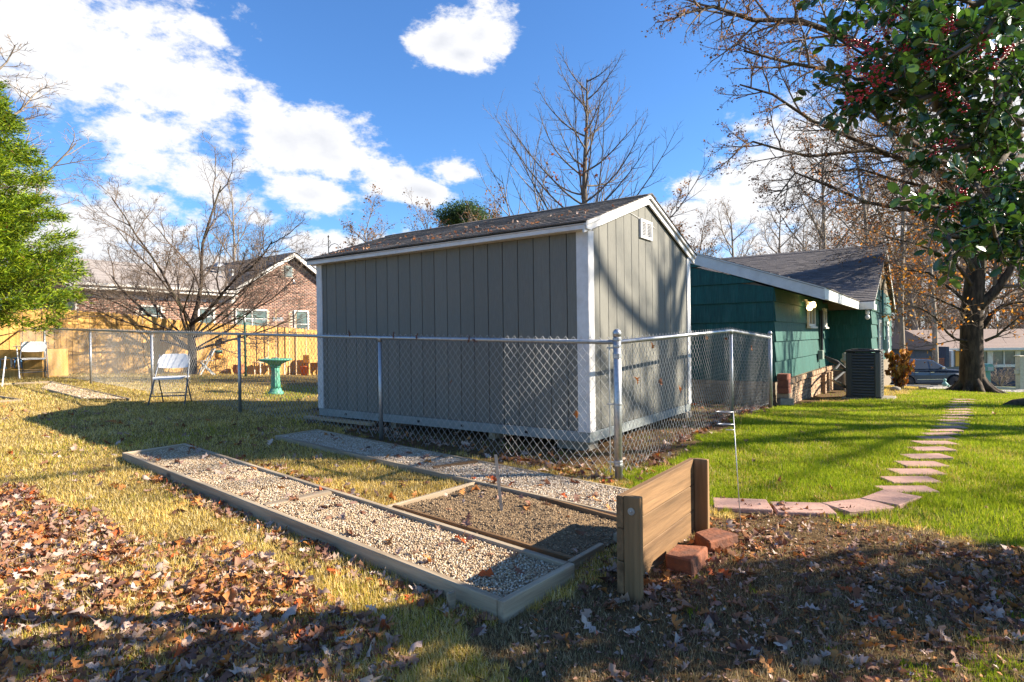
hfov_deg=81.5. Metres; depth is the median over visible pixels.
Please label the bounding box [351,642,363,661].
fallen leaf
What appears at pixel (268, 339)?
garden pole
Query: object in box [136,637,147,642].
fallen leaf
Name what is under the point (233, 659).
fallen leaf
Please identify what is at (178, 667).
fallen leaf
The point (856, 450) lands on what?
lawn grass
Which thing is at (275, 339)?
garden pole
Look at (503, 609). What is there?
garden bed frame
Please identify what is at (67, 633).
fallen leaf
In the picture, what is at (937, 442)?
stepping stone
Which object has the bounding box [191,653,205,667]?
fallen leaf
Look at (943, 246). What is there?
bare tree
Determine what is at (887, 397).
concrete pad
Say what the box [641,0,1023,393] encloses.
maple tree
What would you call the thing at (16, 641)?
fallen leaf
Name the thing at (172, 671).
fallen leaf
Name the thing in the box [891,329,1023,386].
street house
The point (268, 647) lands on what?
fallen leaf
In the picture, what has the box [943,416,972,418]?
stepping stone
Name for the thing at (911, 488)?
stepping stone
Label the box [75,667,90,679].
fallen leaf
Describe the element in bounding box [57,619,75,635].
fallen leaf
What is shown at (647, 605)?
fallen leaf
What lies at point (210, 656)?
fallen leaf
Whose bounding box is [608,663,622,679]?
fallen leaf
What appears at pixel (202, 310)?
window
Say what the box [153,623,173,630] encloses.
fallen leaf
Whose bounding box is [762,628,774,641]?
fallen leaf
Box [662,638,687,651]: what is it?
fallen leaf
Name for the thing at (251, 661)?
fallen leaf
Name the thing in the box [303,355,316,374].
planter box
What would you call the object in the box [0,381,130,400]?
garden bed frame
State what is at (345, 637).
fallen leaf
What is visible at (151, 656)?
fallen leaf
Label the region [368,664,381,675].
fallen leaf
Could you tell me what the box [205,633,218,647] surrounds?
fallen leaf
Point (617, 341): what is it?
chain link fence
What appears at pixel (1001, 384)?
bare shrub
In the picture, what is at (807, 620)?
fallen leaf
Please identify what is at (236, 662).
fallen leaf
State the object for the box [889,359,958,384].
parked car
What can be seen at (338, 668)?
fallen leaf
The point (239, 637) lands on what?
fallen leaf
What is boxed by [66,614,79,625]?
fallen leaf
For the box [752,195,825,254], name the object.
bare tree
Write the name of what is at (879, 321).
window
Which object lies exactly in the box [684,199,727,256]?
bare tree
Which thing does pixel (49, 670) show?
fallen leaf
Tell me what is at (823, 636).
fallen leaf
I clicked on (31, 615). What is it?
fallen leaf
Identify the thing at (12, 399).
garden bed frame
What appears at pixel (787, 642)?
fallen leaf
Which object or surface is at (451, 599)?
wooden stake
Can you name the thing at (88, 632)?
fallen leaf
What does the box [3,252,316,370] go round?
brick house
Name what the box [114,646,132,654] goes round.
fallen leaf
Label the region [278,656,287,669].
fallen leaf
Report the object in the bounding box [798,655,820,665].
fallen leaf
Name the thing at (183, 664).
fallen leaf
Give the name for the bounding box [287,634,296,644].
fallen leaf
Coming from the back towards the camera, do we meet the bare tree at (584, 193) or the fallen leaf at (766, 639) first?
the bare tree at (584, 193)
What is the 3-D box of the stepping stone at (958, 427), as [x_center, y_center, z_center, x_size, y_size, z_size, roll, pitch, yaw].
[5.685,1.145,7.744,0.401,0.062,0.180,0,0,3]
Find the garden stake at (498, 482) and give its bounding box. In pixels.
[494,455,502,510]
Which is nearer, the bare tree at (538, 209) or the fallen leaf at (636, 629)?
the fallen leaf at (636, 629)
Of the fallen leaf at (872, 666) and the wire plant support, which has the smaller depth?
the fallen leaf at (872, 666)
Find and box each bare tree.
[0,35,110,245]
[7,129,327,374]
[147,225,192,266]
[190,168,275,264]
[319,184,394,253]
[400,188,448,230]
[461,191,487,220]
[464,184,505,221]
[473,150,529,217]
[482,46,716,225]
[493,108,566,214]
[588,168,629,201]
[660,179,704,251]
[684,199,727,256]
[694,197,786,257]
[747,208,854,254]
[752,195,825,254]
[761,112,899,252]
[781,30,956,258]
[798,165,935,274]
[832,4,994,385]
[832,10,1022,362]
[849,196,963,335]
[862,183,987,329]
[875,151,1023,291]
[889,247,1016,329]
[904,150,1016,328]
[904,244,1007,329]
[928,260,1016,328]
[931,100,1023,328]
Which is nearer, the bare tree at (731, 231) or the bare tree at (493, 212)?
the bare tree at (731, 231)
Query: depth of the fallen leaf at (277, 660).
2.49 m
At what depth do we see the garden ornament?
30.53 m
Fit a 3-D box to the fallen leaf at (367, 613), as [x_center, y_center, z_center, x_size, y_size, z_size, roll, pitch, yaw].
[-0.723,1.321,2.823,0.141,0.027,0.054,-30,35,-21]
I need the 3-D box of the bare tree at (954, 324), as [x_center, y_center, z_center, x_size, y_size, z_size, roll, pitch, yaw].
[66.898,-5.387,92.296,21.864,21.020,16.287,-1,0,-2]
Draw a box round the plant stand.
[213,358,226,373]
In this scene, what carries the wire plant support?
on the ground at (580, 458)
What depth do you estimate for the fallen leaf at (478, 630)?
2.68 m
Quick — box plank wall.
[616,458,709,601]
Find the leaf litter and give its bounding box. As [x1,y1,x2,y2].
[0,375,1023,681]
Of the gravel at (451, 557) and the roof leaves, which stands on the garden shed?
the roof leaves
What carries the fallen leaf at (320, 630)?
on the leaf litter
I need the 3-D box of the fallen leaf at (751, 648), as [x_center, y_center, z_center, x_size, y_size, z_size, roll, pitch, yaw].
[1.036,1.319,2.531,0.066,0.025,0.142,-3,14,-26]
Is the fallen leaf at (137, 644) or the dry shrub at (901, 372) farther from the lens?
the dry shrub at (901, 372)
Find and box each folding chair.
[18,341,48,377]
[147,354,191,405]
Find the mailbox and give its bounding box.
[984,363,993,381]
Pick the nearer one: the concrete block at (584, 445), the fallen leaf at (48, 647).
the fallen leaf at (48, 647)
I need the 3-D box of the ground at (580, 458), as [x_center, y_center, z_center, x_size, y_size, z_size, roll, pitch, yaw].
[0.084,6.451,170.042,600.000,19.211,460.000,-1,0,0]
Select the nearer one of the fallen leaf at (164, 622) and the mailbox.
the fallen leaf at (164, 622)
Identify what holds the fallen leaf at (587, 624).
on the ground at (580, 458)
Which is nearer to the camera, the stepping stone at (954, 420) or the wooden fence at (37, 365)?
the stepping stone at (954, 420)
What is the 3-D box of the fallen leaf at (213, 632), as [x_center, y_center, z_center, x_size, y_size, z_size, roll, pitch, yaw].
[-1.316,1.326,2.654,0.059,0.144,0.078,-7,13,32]
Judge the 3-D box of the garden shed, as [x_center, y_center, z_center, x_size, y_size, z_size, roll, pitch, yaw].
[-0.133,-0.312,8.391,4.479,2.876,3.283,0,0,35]
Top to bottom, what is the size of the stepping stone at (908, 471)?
0.062 m
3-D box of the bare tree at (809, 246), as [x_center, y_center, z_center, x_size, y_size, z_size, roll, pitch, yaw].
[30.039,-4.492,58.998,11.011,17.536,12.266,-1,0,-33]
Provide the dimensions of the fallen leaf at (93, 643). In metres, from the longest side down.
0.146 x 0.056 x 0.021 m
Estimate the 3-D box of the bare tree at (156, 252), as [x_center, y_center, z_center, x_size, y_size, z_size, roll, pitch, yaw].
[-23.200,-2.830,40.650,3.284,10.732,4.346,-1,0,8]
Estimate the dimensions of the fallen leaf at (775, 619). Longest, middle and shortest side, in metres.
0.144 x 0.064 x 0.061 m
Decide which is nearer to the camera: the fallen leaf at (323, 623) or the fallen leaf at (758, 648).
the fallen leaf at (758, 648)
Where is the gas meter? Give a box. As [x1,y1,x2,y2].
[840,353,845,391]
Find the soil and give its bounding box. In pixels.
[403,484,616,555]
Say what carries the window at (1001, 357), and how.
in the street house at (1001, 350)
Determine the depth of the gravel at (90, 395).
11.23 m
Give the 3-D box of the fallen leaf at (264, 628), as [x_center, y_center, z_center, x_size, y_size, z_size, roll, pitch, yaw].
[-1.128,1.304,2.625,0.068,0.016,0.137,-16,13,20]
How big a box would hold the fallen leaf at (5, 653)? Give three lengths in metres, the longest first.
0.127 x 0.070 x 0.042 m
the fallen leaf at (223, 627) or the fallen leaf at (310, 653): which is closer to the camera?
the fallen leaf at (310, 653)
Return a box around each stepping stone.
[713,497,772,514]
[769,501,836,517]
[822,498,894,516]
[861,490,920,508]
[876,485,938,494]
[879,476,939,484]
[886,468,946,476]
[893,461,950,468]
[900,453,952,460]
[906,446,956,452]
[910,441,958,445]
[915,436,959,440]
[920,432,959,436]
[927,429,963,432]
[929,426,967,429]
[935,422,969,425]
[937,419,967,421]
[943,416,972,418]
[944,406,973,407]
[944,413,973,415]
[949,408,973,410]
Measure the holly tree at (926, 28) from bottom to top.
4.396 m
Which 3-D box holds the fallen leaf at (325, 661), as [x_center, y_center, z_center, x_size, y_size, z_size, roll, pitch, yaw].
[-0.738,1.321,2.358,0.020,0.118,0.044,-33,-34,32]
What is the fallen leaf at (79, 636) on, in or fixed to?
on the ground at (580, 458)
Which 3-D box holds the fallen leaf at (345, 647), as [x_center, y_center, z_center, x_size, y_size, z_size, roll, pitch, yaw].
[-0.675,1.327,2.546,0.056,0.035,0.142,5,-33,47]
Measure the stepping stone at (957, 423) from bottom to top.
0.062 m
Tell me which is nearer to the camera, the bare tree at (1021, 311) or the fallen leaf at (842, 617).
the fallen leaf at (842, 617)
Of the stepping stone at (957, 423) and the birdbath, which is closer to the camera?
the stepping stone at (957, 423)
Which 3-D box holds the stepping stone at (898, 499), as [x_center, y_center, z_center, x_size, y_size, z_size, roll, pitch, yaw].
[2.870,1.211,4.496,0.405,0.062,0.272,-1,0,-36]
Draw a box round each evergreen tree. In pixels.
[0,79,93,339]
[429,196,501,225]
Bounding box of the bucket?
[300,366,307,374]
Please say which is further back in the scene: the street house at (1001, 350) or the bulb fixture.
the street house at (1001, 350)
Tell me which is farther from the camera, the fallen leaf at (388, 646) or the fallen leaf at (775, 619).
the fallen leaf at (775, 619)
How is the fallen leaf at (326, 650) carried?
on the fallen leaf at (340, 651)
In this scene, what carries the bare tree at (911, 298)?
on the ground at (580, 458)
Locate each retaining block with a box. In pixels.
[665,544,707,577]
[694,527,737,554]
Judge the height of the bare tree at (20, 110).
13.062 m
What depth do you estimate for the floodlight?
12.79 m
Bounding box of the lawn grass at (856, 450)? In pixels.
[598,388,1023,548]
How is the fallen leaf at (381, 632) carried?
on the ground at (580, 458)
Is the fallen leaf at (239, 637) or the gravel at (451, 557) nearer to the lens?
the fallen leaf at (239, 637)
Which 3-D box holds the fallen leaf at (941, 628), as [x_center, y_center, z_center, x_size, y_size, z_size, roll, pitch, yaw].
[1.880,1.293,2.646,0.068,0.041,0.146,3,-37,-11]
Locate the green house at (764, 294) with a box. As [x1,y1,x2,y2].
[687,244,897,405]
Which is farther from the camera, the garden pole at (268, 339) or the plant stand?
the garden pole at (268, 339)
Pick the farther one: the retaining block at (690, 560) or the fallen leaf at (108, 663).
the retaining block at (690, 560)
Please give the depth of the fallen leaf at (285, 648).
2.51 m
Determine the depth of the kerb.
34.39 m
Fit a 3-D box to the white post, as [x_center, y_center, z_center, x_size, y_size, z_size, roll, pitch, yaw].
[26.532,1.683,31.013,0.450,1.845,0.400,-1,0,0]
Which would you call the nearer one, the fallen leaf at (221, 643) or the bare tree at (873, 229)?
the fallen leaf at (221, 643)
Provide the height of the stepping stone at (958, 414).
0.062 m
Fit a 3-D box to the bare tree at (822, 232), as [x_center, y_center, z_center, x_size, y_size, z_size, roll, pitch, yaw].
[20.939,-5.679,40.207,7.385,18.260,10.172,-1,0,2]
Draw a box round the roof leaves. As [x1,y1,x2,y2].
[320,204,615,254]
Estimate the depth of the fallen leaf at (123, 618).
2.76 m
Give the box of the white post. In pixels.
[1014,355,1023,389]
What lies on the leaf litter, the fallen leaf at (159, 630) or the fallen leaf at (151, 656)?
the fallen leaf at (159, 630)
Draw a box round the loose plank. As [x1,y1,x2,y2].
[304,415,375,425]
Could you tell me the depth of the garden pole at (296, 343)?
22.46 m
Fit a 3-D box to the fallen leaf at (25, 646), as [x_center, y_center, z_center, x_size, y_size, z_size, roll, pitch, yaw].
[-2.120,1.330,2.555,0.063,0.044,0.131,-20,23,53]
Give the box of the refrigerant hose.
[824,355,845,387]
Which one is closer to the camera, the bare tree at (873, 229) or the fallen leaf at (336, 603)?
the fallen leaf at (336, 603)
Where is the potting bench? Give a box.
[252,362,284,374]
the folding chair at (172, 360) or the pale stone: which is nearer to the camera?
the folding chair at (172, 360)
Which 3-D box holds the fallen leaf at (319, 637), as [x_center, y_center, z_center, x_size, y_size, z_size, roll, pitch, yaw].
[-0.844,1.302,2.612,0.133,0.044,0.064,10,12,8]
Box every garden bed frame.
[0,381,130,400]
[0,396,22,401]
[122,443,574,622]
[275,429,627,515]
[386,479,616,567]
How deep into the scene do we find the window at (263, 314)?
25.89 m
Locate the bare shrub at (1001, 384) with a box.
[990,354,1014,386]
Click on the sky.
(329, 101)
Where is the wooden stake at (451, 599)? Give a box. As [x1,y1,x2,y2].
[447,591,455,610]
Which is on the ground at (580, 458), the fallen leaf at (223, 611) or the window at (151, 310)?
the fallen leaf at (223, 611)
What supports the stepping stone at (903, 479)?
on the ground at (580, 458)
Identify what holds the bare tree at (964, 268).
on the ground at (580, 458)
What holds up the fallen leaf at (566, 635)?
on the ground at (580, 458)
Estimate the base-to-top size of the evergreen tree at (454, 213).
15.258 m
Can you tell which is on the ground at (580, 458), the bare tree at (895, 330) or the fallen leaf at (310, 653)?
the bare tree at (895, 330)
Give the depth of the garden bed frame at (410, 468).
5.54 m
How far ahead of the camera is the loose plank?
7.84 m
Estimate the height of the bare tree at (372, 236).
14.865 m
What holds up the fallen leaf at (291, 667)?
on the ground at (580, 458)
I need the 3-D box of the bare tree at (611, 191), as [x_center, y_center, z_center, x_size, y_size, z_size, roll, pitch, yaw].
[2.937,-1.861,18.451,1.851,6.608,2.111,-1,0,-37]
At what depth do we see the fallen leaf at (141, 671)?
2.38 m
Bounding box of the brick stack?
[776,373,793,405]
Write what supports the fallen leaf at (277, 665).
on the ground at (580, 458)
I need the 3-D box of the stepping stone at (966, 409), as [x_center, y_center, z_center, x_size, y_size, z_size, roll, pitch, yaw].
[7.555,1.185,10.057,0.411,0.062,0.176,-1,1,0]
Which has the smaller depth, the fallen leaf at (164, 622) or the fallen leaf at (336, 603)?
the fallen leaf at (164, 622)
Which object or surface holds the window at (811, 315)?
in the green house at (764, 294)
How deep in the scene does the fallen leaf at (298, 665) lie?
2.38 m
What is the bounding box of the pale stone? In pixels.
[890,386,900,390]
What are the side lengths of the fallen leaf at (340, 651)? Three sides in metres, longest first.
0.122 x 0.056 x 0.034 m
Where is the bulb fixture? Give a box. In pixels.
[865,310,869,319]
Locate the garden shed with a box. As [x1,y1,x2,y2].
[304,193,696,442]
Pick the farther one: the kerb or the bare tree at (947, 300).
the bare tree at (947, 300)
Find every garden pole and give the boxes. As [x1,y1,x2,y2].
[267,309,268,374]
[275,309,276,356]
[289,313,289,374]
[295,313,296,374]
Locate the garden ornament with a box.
[942,378,949,386]
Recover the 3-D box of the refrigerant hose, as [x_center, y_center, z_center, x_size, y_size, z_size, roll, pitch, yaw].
[7.699,0.673,13.737,0.548,0.651,2.312,-1,0,17]
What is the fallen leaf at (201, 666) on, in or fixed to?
on the ground at (580, 458)
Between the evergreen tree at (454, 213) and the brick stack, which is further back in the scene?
the evergreen tree at (454, 213)
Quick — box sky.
[0,0,1023,328]
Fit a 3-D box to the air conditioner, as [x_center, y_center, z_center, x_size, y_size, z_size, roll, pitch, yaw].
[7.529,0.683,12.670,0.660,1.030,0.760,0,0,36]
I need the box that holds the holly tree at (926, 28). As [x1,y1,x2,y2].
[790,0,1023,288]
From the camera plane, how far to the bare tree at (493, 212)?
43.25 m
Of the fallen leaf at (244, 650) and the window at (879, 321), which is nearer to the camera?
the fallen leaf at (244, 650)
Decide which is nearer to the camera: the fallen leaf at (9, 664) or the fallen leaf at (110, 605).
the fallen leaf at (9, 664)
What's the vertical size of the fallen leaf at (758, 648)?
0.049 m
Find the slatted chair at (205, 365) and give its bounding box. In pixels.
[197,348,215,374]
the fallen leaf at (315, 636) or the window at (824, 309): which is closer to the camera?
the fallen leaf at (315, 636)
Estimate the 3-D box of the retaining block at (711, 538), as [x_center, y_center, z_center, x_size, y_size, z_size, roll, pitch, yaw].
[1.239,1.230,3.649,0.261,0.105,0.169,-1,0,-32]
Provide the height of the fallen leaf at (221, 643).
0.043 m
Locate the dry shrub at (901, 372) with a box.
[884,346,914,387]
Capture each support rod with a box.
[1,356,5,385]
[13,346,20,377]
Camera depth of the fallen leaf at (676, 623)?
2.73 m
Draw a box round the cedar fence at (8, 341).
[0,308,317,374]
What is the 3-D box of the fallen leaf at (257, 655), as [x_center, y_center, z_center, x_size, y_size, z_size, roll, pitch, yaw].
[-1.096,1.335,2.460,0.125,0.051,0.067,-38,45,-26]
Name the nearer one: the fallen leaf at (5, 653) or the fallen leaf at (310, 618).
the fallen leaf at (5, 653)
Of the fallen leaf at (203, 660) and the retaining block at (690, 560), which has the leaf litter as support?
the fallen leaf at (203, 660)
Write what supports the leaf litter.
on the ground at (580, 458)
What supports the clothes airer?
on the ground at (580, 458)
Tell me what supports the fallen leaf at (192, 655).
on the fallen leaf
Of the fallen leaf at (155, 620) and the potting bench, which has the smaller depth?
the fallen leaf at (155, 620)
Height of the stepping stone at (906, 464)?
0.062 m
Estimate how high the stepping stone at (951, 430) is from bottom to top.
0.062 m
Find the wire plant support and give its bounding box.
[715,411,740,528]
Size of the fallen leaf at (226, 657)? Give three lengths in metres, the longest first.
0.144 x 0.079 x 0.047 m
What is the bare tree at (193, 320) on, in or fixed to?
on the ground at (580, 458)
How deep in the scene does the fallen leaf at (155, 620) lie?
2.81 m
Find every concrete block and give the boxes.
[557,440,597,450]
[669,411,691,418]
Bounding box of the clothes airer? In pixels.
[209,314,282,375]
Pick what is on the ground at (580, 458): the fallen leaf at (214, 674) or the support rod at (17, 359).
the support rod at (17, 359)
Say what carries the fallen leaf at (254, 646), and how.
on the leaf litter
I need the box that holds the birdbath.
[258,358,291,394]
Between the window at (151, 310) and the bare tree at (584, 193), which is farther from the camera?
the window at (151, 310)
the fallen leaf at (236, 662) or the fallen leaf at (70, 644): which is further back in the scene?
the fallen leaf at (70, 644)
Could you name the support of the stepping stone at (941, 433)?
on the ground at (580, 458)
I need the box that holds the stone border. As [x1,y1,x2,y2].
[919,386,1023,391]
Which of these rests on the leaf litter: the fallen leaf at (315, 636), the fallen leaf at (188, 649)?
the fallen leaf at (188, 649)
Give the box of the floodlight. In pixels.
[802,300,815,310]
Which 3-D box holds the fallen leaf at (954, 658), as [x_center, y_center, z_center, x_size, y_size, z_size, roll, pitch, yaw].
[1.820,1.316,2.402,0.062,0.058,0.138,29,14,-17]
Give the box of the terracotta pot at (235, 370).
[232,364,244,374]
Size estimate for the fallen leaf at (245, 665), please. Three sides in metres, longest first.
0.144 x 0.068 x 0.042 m
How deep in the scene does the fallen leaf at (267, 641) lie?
2.62 m
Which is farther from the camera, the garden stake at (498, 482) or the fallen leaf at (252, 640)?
the garden stake at (498, 482)
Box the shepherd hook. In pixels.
[327,235,338,252]
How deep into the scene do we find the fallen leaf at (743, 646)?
2.56 m
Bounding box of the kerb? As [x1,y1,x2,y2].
[219,371,1015,389]
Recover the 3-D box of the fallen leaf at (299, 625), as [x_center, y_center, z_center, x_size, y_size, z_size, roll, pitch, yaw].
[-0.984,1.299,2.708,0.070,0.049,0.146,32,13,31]
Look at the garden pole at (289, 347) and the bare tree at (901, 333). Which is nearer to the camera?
the garden pole at (289, 347)
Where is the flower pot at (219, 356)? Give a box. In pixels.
[214,350,222,358]
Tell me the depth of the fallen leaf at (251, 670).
2.38 m
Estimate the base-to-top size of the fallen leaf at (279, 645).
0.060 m
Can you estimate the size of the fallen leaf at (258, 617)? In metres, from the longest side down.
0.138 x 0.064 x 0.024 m
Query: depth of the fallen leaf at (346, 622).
2.72 m
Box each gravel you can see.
[42,382,125,398]
[132,446,558,596]
[283,431,625,511]
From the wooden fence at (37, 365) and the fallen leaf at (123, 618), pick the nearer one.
the fallen leaf at (123, 618)
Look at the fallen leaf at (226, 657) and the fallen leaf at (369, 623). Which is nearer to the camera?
the fallen leaf at (226, 657)
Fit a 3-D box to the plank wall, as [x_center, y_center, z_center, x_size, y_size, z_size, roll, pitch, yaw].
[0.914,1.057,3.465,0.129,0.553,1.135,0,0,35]
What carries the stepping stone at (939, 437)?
on the ground at (580, 458)
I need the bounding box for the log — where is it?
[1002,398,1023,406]
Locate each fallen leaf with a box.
[0,647,7,663]
[0,657,13,681]
[11,637,29,649]
[15,637,35,652]
[20,613,35,622]
[25,643,54,649]
[28,610,38,622]
[36,669,56,676]
[41,639,57,653]
[56,636,81,647]
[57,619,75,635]
[57,630,69,645]
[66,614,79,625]
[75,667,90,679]
[77,633,85,645]
[79,625,110,635]
[89,641,105,648]
[97,653,127,666]
[107,600,115,614]
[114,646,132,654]
[114,667,124,678]
[121,615,126,624]
[128,635,146,650]
[131,668,154,677]
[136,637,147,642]
[144,618,164,627]
[145,620,168,641]
[145,651,159,660]
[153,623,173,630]
[161,665,174,675]
[162,620,169,633]
[165,628,178,644]
[172,661,182,676]
[174,631,203,644]
[180,657,192,678]
[183,641,201,652]
[184,643,197,663]
[189,659,211,671]
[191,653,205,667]
[195,657,207,668]
[203,664,230,680]
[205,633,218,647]
[206,646,216,660]
[207,650,220,660]
[210,627,222,637]
[214,647,231,666]
[216,657,235,667]
[219,606,231,616]
[220,633,234,646]
[221,625,234,636]
[229,667,258,677]
[230,657,244,669]
[233,645,252,655]
[236,633,249,644]
[236,658,249,675]
[245,652,261,662]
[246,637,261,648]
[247,641,260,651]
[247,657,270,667]
[250,613,262,630]
[254,624,267,637]
[258,639,276,644]
[258,643,272,657]
[262,653,276,664]
[271,638,288,654]
[271,662,282,681]
[275,653,291,664]
[276,667,288,672]
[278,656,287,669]
[282,618,303,632]
[283,644,298,652]
[286,663,295,675]
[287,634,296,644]
[288,662,304,674]
[290,631,318,646]
[301,657,312,672]
[306,624,326,638]
[306,649,321,662]
[307,630,332,643]
[308,614,319,622]
[318,667,329,679]
[319,618,328,627]
[321,657,329,674]
[322,646,344,656]
[326,600,340,609]
[328,619,350,629]
[335,662,342,675]
[337,622,357,638]
[338,650,351,659]
[340,644,352,649]
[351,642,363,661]
[356,642,371,663]
[361,610,373,615]
[363,616,378,628]
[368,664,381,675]
[370,630,385,640]
[381,642,391,656]
[390,658,407,665]
[392,664,414,671]
[399,655,419,664]
[400,662,413,672]
[467,626,486,637]
[550,632,575,642]
[554,631,568,643]
[580,608,591,620]
[582,614,602,633]
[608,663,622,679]
[623,621,643,636]
[641,599,657,609]
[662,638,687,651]
[672,614,682,632]
[732,636,754,651]
[739,614,755,622]
[743,638,767,658]
[750,643,764,652]
[755,614,778,626]
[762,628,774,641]
[776,639,792,653]
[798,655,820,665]
[806,616,819,622]
[818,626,847,645]
[837,610,853,624]
[838,653,869,665]
[847,597,867,610]
[853,638,884,646]
[866,664,878,669]
[928,625,946,635]
[931,611,967,620]
[939,642,957,650]
[940,630,953,641]
[949,648,975,672]
[984,602,1005,620]
[1005,616,1016,624]
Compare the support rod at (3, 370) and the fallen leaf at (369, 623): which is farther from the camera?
the support rod at (3, 370)
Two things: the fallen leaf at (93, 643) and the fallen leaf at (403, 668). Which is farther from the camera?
the fallen leaf at (93, 643)
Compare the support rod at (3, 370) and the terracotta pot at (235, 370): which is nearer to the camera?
the support rod at (3, 370)
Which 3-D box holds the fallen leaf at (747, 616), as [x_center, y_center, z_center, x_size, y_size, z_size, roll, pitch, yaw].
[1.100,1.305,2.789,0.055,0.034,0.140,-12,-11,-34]
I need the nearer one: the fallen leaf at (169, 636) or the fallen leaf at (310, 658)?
the fallen leaf at (310, 658)
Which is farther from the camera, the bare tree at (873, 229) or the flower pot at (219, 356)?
the bare tree at (873, 229)
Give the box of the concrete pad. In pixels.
[841,395,895,399]
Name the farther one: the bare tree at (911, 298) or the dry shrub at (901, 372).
the bare tree at (911, 298)
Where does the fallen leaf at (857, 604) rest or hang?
on the ground at (580, 458)
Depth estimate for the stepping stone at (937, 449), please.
6.07 m
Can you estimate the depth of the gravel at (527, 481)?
5.34 m
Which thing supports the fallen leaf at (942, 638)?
on the ground at (580, 458)
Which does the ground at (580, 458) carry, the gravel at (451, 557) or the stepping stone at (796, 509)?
the stepping stone at (796, 509)
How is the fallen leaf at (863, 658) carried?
on the ground at (580, 458)
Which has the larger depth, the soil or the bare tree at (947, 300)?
the bare tree at (947, 300)
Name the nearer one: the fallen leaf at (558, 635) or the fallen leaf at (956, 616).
the fallen leaf at (558, 635)
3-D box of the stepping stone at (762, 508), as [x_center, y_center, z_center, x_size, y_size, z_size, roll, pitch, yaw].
[1.707,1.238,4.427,0.400,0.062,0.280,-2,1,14]
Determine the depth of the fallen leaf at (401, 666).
2.40 m
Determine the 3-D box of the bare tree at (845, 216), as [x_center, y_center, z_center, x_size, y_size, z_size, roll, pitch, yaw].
[22.816,-9.147,37.955,7.430,24.982,11.407,-1,0,-19]
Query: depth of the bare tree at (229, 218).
33.97 m
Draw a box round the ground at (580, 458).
[0,370,1023,681]
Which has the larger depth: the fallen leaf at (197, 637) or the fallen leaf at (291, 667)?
the fallen leaf at (197, 637)
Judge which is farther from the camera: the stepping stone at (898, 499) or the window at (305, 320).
the window at (305, 320)
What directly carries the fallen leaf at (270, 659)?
on the fallen leaf
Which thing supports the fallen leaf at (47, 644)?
on the ground at (580, 458)
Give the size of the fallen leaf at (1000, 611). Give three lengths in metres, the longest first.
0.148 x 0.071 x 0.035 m
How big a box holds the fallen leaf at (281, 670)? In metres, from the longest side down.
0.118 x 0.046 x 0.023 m
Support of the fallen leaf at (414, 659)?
on the fallen leaf at (401, 666)
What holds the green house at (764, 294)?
on the ground at (580, 458)
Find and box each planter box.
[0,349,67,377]
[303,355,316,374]
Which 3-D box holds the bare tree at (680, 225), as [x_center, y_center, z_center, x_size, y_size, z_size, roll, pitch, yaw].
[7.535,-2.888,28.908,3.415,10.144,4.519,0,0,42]
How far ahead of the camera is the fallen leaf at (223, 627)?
2.70 m
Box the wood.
[891,249,1019,337]
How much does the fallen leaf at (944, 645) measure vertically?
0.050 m
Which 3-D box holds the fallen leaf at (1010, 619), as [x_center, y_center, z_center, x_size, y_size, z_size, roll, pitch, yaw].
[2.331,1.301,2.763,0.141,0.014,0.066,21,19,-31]
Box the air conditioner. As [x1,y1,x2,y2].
[845,349,883,398]
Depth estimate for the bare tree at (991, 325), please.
96.41 m
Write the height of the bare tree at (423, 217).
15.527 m
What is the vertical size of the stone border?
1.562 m
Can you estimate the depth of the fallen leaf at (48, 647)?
2.60 m
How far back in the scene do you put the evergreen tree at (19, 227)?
13.62 m
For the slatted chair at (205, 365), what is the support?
on the ground at (580, 458)
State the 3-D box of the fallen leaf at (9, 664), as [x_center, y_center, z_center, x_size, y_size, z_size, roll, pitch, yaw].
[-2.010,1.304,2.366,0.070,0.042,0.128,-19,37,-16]
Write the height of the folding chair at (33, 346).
0.897 m
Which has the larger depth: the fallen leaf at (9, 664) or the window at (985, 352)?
the window at (985, 352)
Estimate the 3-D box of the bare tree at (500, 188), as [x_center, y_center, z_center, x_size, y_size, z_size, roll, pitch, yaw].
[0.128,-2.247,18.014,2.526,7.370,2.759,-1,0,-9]
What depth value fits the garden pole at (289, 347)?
22.21 m
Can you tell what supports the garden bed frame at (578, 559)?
on the ground at (580, 458)
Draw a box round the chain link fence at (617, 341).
[19,327,772,480]
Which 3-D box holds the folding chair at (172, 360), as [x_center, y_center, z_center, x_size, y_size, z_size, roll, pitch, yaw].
[-5.800,0.650,10.122,0.586,0.856,0.527,-1,0,-10]
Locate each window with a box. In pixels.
[141,305,161,323]
[197,307,214,323]
[235,309,266,325]
[294,310,308,329]
[807,307,817,327]
[822,308,828,328]
[878,319,881,348]
[984,351,987,363]
[992,351,1015,364]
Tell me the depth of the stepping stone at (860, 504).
4.28 m
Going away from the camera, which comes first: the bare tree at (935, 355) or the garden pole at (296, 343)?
the garden pole at (296, 343)
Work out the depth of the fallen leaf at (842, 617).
2.76 m
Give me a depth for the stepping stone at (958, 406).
10.38 m

